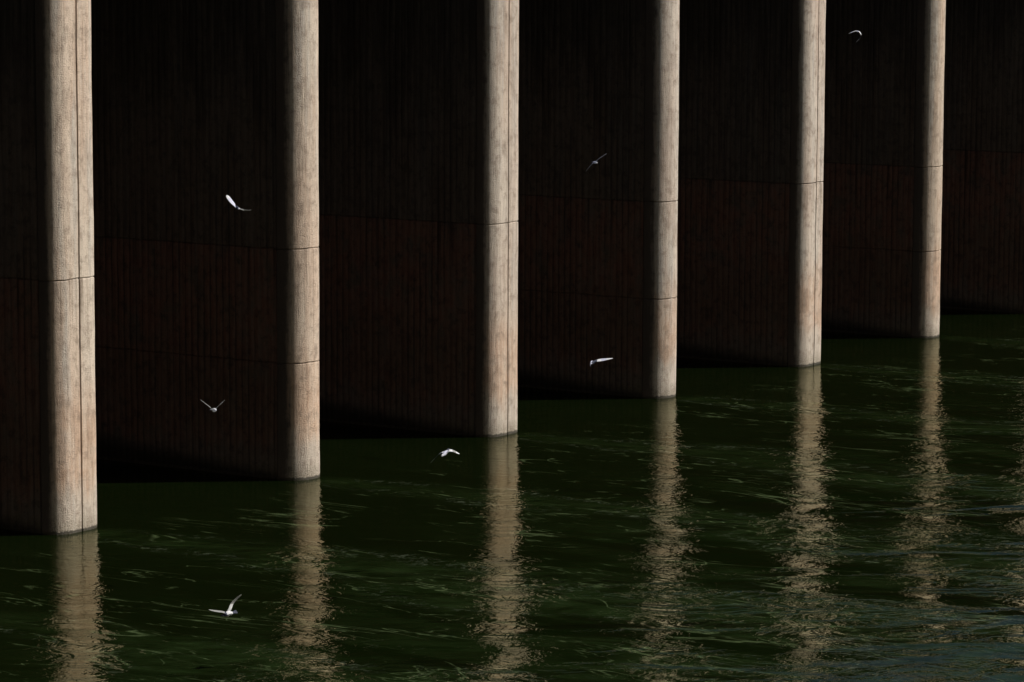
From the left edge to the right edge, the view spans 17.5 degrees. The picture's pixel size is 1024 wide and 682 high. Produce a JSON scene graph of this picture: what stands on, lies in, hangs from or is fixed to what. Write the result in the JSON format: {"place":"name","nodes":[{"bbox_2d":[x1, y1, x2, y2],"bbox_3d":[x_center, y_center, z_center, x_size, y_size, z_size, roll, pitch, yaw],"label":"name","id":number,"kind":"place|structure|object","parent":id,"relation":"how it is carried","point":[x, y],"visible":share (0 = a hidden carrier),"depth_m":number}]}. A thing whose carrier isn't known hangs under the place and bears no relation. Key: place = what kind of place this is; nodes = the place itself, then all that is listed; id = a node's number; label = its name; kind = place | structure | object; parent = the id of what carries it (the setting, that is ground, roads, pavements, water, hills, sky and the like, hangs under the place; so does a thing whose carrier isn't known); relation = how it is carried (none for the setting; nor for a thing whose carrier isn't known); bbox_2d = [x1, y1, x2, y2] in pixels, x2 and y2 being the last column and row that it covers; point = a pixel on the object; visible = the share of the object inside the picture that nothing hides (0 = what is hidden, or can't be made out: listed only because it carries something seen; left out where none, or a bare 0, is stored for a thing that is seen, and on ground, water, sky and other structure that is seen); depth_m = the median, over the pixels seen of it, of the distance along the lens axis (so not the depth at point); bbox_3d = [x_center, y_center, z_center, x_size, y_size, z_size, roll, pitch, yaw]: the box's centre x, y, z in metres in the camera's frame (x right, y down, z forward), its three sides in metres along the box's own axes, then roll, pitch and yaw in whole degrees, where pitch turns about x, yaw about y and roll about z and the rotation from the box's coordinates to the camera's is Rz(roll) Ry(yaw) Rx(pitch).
{"place":"outdoors","nodes":[
{"label":"outdoors","id":0,"kind":"place"},
{"bbox_2d":[209,595,240,616],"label":"bird","id":1,"kind":"object","parent":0,"point":[228,612],"visible":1,"depth_m":73.29},
{"bbox_2d":[226,195,249,210],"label":"bird","id":2,"kind":"object","parent":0,"point":[230,200],"visible":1,"depth_m":80.16},
{"bbox_2d":[432,448,458,460],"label":"bird","id":3,"kind":"object","parent":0,"point":[444,453],"visible":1,"depth_m":74.83},
{"bbox_2d":[0,308,1023,681],"bbox_3d":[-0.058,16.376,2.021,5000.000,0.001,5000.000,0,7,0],"label":"water","id":4,"kind":"structure","parent":0,"point":[850,508],"depth_m":89.65},
{"bbox_2d":[0,0,96,534],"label":"concrete pier","id":5,"kind":"structure","parent":4,"relation":"in","point":[48,482],"depth_m":90.73},
{"bbox_2d":[91,0,319,480],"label":"concrete pier","id":6,"kind":"structure","parent":4,"relation":"in","point":[206,291],"depth_m":101.05},
{"bbox_2d":[318,0,518,436],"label":"concrete pier","id":7,"kind":"structure","parent":4,"relation":"in","point":[418,201],"depth_m":109.58},
{"bbox_2d":[517,0,679,398],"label":"concrete pier","id":8,"kind":"structure","parent":4,"relation":"in","point":[597,255],"depth_m":118.54},
{"bbox_2d":[676,0,825,366],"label":"concrete pier","id":9,"kind":"structure","parent":4,"relation":"in","point":[750,170],"depth_m":127.18},
{"bbox_2d":[821,0,945,337],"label":"concrete pier","id":10,"kind":"structure","parent":4,"relation":"in","point":[883,161],"depth_m":136.18},
{"bbox_2d":[940,0,1023,313],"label":"concrete pier","id":11,"kind":"structure","parent":4,"relation":"in","point":[982,244],"depth_m":145.18},
{"bbox_2d":[590,358,612,365],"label":"bird","id":12,"kind":"object","parent":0,"point":[596,360],"visible":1,"depth_m":82.69}
]}

